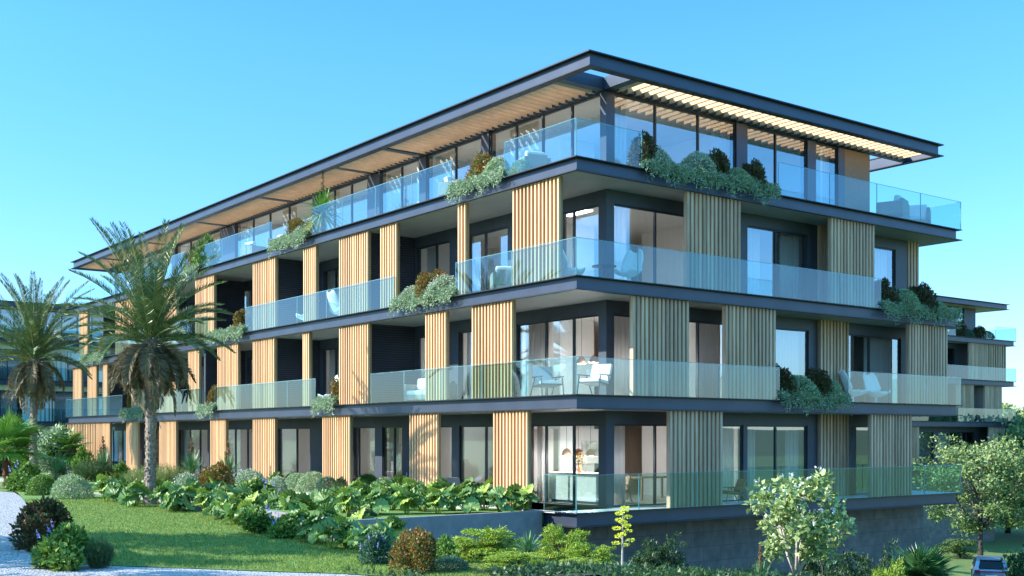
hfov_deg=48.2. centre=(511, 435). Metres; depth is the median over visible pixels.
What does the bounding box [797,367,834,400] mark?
red leaved shrub
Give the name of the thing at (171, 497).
giant leaf plant
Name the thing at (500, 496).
giant leaf plant
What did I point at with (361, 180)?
window
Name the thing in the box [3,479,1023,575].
ground
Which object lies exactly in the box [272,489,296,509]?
giant leaf plant
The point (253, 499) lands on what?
giant leaf plant
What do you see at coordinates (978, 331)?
red leaved shrub
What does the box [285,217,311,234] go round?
red leaved shrub
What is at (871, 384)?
shell chair
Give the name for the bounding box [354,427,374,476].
window
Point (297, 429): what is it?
window
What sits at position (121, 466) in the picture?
leafy shrub
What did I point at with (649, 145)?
red leaved shrub
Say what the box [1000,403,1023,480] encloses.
broadleaf tree
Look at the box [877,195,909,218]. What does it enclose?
woven armchair
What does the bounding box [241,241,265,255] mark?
woven armchair
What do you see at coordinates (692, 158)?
flowering shrub
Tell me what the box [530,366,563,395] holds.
lounge chair
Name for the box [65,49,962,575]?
apartment building
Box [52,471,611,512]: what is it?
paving
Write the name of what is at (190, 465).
yucca
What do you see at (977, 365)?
apartment building
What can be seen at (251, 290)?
window
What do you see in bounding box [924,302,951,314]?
rounded shrub
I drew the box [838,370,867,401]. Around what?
shell chair
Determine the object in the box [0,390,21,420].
window
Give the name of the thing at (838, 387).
rounded shrub
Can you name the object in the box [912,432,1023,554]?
broadleaf tree
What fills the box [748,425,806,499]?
window
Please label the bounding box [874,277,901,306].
red leaved shrub
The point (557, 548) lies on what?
spreading conifer
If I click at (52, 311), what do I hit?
window
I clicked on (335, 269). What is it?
window
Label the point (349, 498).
giant leaf plant
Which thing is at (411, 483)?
giant leaf plant
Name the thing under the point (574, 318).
window
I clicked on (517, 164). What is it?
rounded shrub
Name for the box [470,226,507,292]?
window
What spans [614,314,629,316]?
window
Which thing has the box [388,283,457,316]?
trailing plant
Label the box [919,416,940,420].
rounded shrub
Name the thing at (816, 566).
spreading conifer
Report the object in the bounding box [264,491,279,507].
giant leaf plant
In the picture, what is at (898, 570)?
spreading conifer
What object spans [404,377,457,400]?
woven sofa
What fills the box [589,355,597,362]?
pendant lamp
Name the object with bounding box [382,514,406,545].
giant leaf plant
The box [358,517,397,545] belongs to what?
giant leaf plant
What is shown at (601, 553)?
spreading conifer
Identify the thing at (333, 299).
shell chair
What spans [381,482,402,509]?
giant leaf plant
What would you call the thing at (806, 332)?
window
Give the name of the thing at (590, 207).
window
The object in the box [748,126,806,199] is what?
window
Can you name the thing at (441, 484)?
giant leaf plant
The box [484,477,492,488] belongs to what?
giant leaf plant
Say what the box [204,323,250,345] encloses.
trailing plant
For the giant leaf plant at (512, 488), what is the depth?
32.64 m
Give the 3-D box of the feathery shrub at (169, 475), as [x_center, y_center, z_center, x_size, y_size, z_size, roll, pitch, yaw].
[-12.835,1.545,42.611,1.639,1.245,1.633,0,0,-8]
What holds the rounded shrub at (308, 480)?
on the garden terrace
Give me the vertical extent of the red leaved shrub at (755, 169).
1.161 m
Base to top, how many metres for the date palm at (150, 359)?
9.264 m
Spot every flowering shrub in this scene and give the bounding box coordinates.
[0,448,11,475]
[4,460,40,491]
[27,423,76,474]
[28,521,91,571]
[172,472,197,486]
[232,468,267,488]
[239,504,277,533]
[240,476,276,493]
[267,512,305,538]
[269,475,287,492]
[290,223,315,238]
[356,529,393,565]
[391,473,406,484]
[396,285,419,304]
[423,274,457,298]
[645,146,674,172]
[678,151,716,179]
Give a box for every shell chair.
[296,300,319,319]
[317,394,330,398]
[327,290,338,315]
[563,250,585,275]
[614,249,643,279]
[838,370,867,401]
[863,372,890,402]
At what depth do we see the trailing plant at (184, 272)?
52.13 m
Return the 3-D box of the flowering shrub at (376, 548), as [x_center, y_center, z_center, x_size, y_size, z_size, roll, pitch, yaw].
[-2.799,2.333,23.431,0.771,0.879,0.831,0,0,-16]
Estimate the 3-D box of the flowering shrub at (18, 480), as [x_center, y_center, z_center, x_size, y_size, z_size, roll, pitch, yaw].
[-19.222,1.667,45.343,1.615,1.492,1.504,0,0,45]
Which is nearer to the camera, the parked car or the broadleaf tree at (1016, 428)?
the parked car
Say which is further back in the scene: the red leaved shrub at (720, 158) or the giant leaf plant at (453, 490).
the red leaved shrub at (720, 158)
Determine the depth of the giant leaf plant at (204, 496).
33.87 m
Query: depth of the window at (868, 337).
41.44 m
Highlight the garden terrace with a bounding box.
[0,464,547,525]
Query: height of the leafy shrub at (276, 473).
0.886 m
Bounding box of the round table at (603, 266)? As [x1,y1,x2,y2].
[592,264,615,277]
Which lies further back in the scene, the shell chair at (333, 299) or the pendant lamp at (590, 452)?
the shell chair at (333, 299)
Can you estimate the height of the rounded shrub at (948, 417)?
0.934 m
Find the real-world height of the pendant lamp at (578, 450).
1.340 m
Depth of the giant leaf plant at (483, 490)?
32.59 m
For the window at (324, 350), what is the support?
in the apartment building at (709, 317)
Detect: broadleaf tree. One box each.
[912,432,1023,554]
[969,412,1023,515]
[995,439,1023,532]
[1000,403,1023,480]
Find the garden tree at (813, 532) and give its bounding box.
[742,466,857,575]
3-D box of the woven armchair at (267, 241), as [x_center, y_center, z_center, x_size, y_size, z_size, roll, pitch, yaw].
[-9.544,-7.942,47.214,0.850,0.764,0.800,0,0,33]
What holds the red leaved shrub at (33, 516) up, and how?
on the lawn at (21, 494)
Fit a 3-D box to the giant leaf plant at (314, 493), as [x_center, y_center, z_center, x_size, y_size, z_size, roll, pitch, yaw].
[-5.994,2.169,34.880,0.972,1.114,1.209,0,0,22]
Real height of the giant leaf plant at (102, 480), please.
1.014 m
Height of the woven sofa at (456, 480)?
0.649 m
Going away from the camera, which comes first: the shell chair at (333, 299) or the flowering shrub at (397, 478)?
the flowering shrub at (397, 478)
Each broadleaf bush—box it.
[934,538,985,557]
[1000,547,1023,575]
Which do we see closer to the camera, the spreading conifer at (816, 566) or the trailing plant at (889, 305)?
the spreading conifer at (816, 566)
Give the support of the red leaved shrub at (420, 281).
on the apartment building at (709, 317)
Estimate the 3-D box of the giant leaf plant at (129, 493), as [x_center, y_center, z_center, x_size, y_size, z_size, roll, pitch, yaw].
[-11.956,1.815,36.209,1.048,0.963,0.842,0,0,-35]
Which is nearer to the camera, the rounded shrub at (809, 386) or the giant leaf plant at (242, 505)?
the giant leaf plant at (242, 505)
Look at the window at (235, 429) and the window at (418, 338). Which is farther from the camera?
the window at (235, 429)
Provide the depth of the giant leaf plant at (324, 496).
32.52 m
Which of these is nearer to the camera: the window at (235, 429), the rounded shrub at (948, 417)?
the window at (235, 429)
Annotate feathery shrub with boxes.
[71,457,116,481]
[82,533,116,568]
[119,465,162,482]
[156,463,186,485]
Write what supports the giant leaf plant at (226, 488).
on the garden terrace
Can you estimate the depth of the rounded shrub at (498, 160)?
33.95 m
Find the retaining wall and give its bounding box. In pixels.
[0,478,541,555]
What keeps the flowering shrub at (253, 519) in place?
on the lawn at (21, 494)
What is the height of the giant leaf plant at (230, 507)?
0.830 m
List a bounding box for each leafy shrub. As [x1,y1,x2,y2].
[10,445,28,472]
[69,445,93,474]
[111,460,129,479]
[191,232,221,270]
[266,471,287,485]
[434,533,461,562]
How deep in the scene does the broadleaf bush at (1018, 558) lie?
39.78 m
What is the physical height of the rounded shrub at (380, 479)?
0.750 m
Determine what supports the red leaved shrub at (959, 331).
on the apartment building at (977, 365)
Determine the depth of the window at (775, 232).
37.56 m
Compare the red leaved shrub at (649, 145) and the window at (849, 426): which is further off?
the window at (849, 426)
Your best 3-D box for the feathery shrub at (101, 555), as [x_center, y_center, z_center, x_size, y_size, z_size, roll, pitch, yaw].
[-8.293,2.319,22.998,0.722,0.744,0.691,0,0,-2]
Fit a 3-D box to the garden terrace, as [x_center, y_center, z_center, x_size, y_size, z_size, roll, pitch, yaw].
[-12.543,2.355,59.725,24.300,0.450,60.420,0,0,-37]
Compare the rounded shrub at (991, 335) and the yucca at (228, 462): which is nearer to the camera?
the yucca at (228, 462)
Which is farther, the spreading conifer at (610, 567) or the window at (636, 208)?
the window at (636, 208)
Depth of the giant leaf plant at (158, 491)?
35.51 m
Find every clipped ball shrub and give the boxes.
[24,474,57,495]
[355,473,377,484]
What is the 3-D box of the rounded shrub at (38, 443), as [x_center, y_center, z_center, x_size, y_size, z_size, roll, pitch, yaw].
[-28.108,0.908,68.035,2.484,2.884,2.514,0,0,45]
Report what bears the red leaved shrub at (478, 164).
on the apartment building at (709, 317)
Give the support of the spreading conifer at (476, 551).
on the planting bed
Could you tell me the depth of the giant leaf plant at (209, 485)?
37.39 m
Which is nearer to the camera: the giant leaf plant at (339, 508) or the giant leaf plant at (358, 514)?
the giant leaf plant at (358, 514)
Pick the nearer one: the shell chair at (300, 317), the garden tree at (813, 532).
the garden tree at (813, 532)
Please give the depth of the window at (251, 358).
52.72 m
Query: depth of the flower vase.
35.41 m
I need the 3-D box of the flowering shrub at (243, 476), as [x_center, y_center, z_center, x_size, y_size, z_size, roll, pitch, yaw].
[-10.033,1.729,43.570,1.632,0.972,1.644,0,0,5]
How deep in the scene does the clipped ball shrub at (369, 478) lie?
41.50 m
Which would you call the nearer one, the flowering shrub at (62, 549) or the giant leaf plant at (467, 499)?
the flowering shrub at (62, 549)
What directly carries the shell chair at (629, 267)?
on the apartment building at (709, 317)
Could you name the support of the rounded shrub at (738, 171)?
on the apartment building at (709, 317)
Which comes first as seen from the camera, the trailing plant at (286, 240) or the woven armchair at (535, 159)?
the woven armchair at (535, 159)
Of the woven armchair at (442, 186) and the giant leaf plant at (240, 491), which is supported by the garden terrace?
the giant leaf plant at (240, 491)
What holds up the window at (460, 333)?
in the apartment building at (709, 317)
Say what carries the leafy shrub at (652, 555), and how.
on the planting bed
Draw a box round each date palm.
[0,270,95,469]
[51,217,236,504]
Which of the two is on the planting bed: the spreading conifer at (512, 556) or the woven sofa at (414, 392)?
the spreading conifer at (512, 556)
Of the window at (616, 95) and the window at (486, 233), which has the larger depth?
the window at (486, 233)
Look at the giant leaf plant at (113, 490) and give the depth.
36.85 m
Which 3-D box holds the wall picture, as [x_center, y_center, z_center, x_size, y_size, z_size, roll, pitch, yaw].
[2.767,0.355,38.384,1.600,1.150,0.034,0,0,-37]
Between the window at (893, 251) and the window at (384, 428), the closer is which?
the window at (893, 251)
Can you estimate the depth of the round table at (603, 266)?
32.45 m
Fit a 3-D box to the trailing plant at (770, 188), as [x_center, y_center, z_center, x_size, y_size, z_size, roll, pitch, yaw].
[5.941,-7.449,33.970,6.002,1.035,0.705,0,0,-37]
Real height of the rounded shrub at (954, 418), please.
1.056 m
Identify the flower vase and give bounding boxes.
[576,452,586,472]
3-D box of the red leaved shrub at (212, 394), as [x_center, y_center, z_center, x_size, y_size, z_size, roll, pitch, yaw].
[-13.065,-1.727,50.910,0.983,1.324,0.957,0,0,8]
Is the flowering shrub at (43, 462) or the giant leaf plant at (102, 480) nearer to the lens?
the giant leaf plant at (102, 480)
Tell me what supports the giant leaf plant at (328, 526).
on the lawn at (21, 494)
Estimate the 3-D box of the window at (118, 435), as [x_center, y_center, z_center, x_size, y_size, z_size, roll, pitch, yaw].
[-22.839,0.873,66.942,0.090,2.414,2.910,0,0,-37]
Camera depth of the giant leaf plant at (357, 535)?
25.32 m
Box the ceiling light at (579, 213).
[567,210,592,216]
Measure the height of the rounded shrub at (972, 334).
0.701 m
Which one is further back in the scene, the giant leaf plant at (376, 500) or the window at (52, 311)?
the window at (52, 311)
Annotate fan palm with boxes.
[0,407,54,486]
[37,423,92,474]
[885,542,962,575]
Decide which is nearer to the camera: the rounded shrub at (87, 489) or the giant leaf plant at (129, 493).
the giant leaf plant at (129, 493)
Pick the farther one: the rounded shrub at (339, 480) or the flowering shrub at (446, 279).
the rounded shrub at (339, 480)
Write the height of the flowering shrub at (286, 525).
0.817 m
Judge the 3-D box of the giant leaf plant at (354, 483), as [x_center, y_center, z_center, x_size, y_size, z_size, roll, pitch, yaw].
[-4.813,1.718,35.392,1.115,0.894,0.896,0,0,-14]
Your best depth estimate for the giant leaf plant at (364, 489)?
32.65 m
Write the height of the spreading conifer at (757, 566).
1.482 m
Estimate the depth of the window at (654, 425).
34.22 m
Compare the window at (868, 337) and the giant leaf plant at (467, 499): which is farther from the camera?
the window at (868, 337)
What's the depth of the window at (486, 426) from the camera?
38.18 m
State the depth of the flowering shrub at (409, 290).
37.52 m
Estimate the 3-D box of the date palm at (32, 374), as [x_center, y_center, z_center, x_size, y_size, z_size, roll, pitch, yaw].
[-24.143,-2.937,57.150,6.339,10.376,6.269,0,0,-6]
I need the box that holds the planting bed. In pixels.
[395,557,650,575]
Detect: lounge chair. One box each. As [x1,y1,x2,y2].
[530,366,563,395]
[577,364,613,394]
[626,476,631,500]
[723,479,746,501]
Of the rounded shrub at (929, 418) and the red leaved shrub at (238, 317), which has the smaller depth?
the red leaved shrub at (238, 317)
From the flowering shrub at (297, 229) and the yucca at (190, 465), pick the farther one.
the yucca at (190, 465)
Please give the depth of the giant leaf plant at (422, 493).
32.32 m
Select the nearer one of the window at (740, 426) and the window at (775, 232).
the window at (740, 426)
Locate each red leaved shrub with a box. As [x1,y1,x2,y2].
[8,494,73,551]
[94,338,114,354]
[126,394,130,408]
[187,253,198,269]
[198,461,235,498]
[206,384,216,404]
[232,308,252,330]
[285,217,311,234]
[329,377,338,402]
[387,526,437,574]
[414,268,446,298]
[464,151,493,181]
[626,129,657,167]
[701,147,731,174]
[738,158,767,189]
[776,363,797,398]
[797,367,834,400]
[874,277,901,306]
[900,282,939,312]
[949,320,966,335]
[972,325,985,337]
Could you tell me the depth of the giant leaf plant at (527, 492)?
32.26 m
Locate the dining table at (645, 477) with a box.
[626,475,665,500]
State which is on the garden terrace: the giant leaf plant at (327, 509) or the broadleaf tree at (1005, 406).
the giant leaf plant at (327, 509)
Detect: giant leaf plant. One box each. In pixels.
[91,473,117,500]
[104,475,138,502]
[118,478,150,506]
[141,479,163,501]
[147,480,177,507]
[159,483,195,511]
[172,482,198,510]
[182,476,201,500]
[191,487,216,508]
[202,476,222,491]
[202,491,231,518]
[212,481,238,498]
[219,497,240,524]
[230,483,253,500]
[233,500,260,521]
[244,491,269,508]
[257,488,268,501]
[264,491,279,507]
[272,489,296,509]
[285,491,318,510]
[289,503,309,524]
[294,510,331,543]
[308,489,318,504]
[312,516,352,548]
[314,483,340,505]
[316,502,340,516]
[327,514,358,547]
[333,487,363,512]
[334,501,356,512]
[343,521,371,552]
[345,477,370,502]
[350,507,373,518]
[351,483,373,506]
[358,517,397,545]
[359,487,392,514]
[370,476,391,492]
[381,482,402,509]
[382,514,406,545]
[391,487,422,513]
[402,477,424,491]
[411,484,439,510]
[422,487,454,513]
[427,476,454,495]
[441,483,462,509]
[449,486,483,512]
[459,476,483,492]
[476,483,492,509]
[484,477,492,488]
[487,485,514,511]
[494,483,531,509]
[509,483,542,510]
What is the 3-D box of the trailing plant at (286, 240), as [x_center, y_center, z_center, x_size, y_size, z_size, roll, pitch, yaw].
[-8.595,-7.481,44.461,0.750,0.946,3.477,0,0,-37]
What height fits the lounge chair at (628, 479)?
0.835 m
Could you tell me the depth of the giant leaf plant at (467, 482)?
35.70 m
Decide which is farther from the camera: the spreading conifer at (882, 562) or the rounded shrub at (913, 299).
the rounded shrub at (913, 299)
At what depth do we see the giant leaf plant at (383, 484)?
36.03 m
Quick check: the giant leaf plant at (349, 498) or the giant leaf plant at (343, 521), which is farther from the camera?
the giant leaf plant at (349, 498)
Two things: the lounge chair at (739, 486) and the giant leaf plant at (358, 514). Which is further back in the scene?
the lounge chair at (739, 486)
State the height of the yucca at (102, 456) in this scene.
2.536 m
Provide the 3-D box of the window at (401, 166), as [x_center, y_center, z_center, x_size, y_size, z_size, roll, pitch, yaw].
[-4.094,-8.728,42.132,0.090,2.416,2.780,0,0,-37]
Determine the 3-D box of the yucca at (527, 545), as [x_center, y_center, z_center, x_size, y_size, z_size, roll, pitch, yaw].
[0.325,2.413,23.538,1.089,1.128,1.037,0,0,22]
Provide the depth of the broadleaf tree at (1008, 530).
97.76 m
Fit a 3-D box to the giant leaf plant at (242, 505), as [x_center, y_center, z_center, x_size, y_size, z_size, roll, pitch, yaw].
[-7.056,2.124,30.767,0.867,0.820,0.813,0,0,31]
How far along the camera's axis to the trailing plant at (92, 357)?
63.21 m
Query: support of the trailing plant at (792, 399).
on the apartment building at (709, 317)
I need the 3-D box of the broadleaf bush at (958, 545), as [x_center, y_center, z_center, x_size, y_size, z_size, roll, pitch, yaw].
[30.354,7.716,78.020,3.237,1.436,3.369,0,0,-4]
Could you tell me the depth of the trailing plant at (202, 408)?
50.72 m
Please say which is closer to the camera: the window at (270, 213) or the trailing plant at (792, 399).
the trailing plant at (792, 399)
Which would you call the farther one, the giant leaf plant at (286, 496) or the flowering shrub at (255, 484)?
the flowering shrub at (255, 484)
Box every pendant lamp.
[562,426,571,455]
[576,426,582,455]
[577,318,586,363]
[585,426,595,455]
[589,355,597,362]
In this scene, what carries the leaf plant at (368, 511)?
on the garden terrace
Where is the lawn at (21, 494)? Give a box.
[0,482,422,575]
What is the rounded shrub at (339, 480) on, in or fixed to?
on the garden terrace
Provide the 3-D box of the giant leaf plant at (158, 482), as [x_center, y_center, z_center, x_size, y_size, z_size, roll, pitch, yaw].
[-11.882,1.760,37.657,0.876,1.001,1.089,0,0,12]
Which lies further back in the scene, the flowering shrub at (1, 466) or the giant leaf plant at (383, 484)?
the flowering shrub at (1, 466)
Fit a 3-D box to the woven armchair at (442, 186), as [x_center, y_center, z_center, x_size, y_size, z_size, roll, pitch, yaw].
[-1.808,-7.942,36.891,0.800,0.764,0.850,0,0,33]
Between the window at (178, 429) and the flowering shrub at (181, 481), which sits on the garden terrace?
the flowering shrub at (181, 481)
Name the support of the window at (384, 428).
in the apartment building at (709, 317)
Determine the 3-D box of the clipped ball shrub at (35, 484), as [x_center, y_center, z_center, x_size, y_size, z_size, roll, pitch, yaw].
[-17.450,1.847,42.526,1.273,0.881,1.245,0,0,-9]
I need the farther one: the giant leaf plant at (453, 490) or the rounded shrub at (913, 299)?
the rounded shrub at (913, 299)
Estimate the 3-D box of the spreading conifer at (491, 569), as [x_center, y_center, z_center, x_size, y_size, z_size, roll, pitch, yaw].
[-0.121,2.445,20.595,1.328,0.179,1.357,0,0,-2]
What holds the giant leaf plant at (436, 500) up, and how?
on the garden terrace
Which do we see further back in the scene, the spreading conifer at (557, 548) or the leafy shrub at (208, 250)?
the leafy shrub at (208, 250)
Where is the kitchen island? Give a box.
[548,471,627,504]
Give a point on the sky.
(140, 113)
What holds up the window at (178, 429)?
in the apartment building at (709, 317)
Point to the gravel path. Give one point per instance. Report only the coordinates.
(13, 562)
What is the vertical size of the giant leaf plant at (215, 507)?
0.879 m
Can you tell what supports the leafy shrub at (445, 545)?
on the planting bed
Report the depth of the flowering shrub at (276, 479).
39.81 m
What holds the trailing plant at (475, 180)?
on the apartment building at (709, 317)
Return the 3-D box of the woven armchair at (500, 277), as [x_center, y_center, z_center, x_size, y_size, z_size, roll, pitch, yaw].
[-0.210,-4.742,34.777,0.850,0.764,0.800,0,0,-7]
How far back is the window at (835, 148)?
39.46 m
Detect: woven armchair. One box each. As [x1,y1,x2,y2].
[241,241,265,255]
[266,235,280,247]
[438,177,456,196]
[490,266,512,288]
[516,151,550,170]
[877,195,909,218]
[910,204,930,223]
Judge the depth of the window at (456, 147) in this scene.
39.55 m
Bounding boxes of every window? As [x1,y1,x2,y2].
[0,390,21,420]
[46,311,91,340]
[113,430,125,468]
[117,263,127,293]
[176,230,219,275]
[178,429,206,476]
[229,428,252,478]
[236,197,312,257]
[245,288,252,330]
[248,358,252,408]
[279,428,309,471]
[318,178,366,232]
[323,347,338,395]
[324,268,338,317]
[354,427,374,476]
[381,159,418,213]
[383,426,401,476]
[417,241,449,278]
[417,336,424,379]
[427,137,480,199]
[459,330,471,398]
[460,425,492,482]
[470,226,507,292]
[490,94,599,160]
[518,314,597,395]
[531,424,597,506]
[563,205,597,276]
[614,204,683,282]
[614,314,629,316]
[614,424,665,506]
[615,94,734,173]
[689,320,721,396]
[723,425,741,501]
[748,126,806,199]
[748,226,806,299]
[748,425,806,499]
[776,328,807,373]
[816,142,836,204]
[849,334,899,402]
[849,426,867,494]
[874,246,894,288]
[942,432,973,463]
[948,348,954,377]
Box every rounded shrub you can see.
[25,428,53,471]
[49,473,95,499]
[282,472,308,490]
[294,470,321,492]
[315,476,334,491]
[332,477,353,487]
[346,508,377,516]
[376,477,392,483]
[429,555,470,572]
[482,156,509,179]
[509,159,532,174]
[531,565,595,575]
[729,167,754,186]
[789,375,820,399]
[825,379,844,400]
[892,288,922,311]
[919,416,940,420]
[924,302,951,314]
[931,416,951,420]
[940,414,957,420]
[960,329,974,336]
[980,330,994,338]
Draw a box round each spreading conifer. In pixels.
[450,524,524,563]
[470,567,522,574]
[481,551,551,568]
[533,523,596,560]
[553,557,608,564]
[560,541,620,563]
[587,564,650,575]
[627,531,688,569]
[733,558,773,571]
[789,543,864,575]
[824,553,872,575]
[855,538,904,575]
[871,555,907,575]
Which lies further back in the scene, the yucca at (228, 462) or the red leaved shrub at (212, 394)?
the red leaved shrub at (212, 394)
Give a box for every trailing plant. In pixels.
[78,350,110,365]
[118,406,144,423]
[182,260,201,280]
[195,402,216,418]
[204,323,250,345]
[266,228,314,258]
[310,394,338,418]
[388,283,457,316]
[445,166,508,205]
[639,156,781,204]
[776,387,854,415]
[875,298,963,327]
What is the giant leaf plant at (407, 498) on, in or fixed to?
on the garden terrace
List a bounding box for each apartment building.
[0,300,125,463]
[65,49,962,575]
[912,295,1016,547]
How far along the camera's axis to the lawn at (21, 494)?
27.53 m
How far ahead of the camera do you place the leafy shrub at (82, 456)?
60.05 m
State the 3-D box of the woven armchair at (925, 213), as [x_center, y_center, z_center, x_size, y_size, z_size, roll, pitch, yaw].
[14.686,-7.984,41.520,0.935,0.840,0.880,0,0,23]
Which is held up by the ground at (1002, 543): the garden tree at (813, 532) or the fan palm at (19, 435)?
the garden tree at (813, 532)
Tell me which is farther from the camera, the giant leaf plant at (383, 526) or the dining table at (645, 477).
the dining table at (645, 477)
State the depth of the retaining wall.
30.50 m
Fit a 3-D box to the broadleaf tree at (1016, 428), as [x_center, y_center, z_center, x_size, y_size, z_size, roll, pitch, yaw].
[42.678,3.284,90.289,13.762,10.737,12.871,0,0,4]
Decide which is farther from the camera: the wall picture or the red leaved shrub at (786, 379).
the wall picture
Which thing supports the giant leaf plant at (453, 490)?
on the garden terrace
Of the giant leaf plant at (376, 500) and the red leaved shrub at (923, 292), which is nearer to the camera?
the giant leaf plant at (376, 500)
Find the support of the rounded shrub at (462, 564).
on the planting bed
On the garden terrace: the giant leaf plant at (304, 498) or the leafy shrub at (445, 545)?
the giant leaf plant at (304, 498)
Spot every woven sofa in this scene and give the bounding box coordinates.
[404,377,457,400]
[444,477,461,485]
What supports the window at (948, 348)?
in the apartment building at (977, 365)
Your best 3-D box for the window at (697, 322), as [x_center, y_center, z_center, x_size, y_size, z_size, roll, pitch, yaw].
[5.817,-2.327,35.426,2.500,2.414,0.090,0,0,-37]
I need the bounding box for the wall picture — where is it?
[576,429,597,463]
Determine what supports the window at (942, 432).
in the apartment building at (977, 365)
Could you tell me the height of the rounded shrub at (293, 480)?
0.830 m
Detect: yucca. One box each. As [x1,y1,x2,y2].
[42,451,73,485]
[90,436,116,478]
[178,437,202,485]
[213,440,243,482]
[296,172,349,234]
[511,526,548,563]
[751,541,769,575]
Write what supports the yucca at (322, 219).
on the apartment building at (709, 317)
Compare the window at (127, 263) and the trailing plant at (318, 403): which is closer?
the trailing plant at (318, 403)
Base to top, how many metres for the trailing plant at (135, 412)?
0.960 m
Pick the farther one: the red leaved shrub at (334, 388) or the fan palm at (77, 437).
the fan palm at (77, 437)
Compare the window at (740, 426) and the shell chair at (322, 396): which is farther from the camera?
the shell chair at (322, 396)
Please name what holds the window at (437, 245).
in the apartment building at (709, 317)
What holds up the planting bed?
on the ground at (1002, 543)
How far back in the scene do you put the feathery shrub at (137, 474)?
43.31 m
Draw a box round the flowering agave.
[610,506,639,565]
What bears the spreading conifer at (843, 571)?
on the planting bed
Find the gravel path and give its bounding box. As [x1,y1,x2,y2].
[0,491,362,575]
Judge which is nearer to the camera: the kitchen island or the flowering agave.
the flowering agave
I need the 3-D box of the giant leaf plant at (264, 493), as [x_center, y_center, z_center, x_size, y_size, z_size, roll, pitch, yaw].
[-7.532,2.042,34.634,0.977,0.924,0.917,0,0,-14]
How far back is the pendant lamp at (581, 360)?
35.64 m
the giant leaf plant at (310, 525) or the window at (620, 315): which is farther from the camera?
the window at (620, 315)
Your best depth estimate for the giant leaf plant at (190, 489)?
35.20 m
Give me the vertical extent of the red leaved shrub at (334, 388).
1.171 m
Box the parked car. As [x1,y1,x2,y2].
[971,555,1008,575]
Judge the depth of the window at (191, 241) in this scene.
58.73 m
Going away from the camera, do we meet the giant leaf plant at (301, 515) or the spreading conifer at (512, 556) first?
the spreading conifer at (512, 556)
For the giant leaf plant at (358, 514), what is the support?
on the garden terrace
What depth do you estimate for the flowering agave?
23.22 m
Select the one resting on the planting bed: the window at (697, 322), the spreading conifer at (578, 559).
the spreading conifer at (578, 559)
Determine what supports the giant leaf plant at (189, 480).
on the garden terrace
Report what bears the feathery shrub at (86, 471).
on the garden terrace
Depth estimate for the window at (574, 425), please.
34.94 m
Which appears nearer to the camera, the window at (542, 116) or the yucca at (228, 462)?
the window at (542, 116)
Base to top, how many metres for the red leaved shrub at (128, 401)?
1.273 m
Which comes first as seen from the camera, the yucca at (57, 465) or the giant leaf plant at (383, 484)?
the giant leaf plant at (383, 484)
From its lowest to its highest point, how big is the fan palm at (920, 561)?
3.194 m
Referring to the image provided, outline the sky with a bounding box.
[0,0,1023,414]
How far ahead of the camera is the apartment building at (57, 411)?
90.87 m
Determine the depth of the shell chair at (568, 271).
32.41 m
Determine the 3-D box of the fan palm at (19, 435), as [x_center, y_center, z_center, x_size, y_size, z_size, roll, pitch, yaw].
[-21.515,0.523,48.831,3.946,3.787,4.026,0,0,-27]
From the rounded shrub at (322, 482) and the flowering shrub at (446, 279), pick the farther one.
the rounded shrub at (322, 482)
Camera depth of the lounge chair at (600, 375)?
32.43 m
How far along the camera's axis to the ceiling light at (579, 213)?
36.27 m
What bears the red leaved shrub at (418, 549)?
on the planting bed

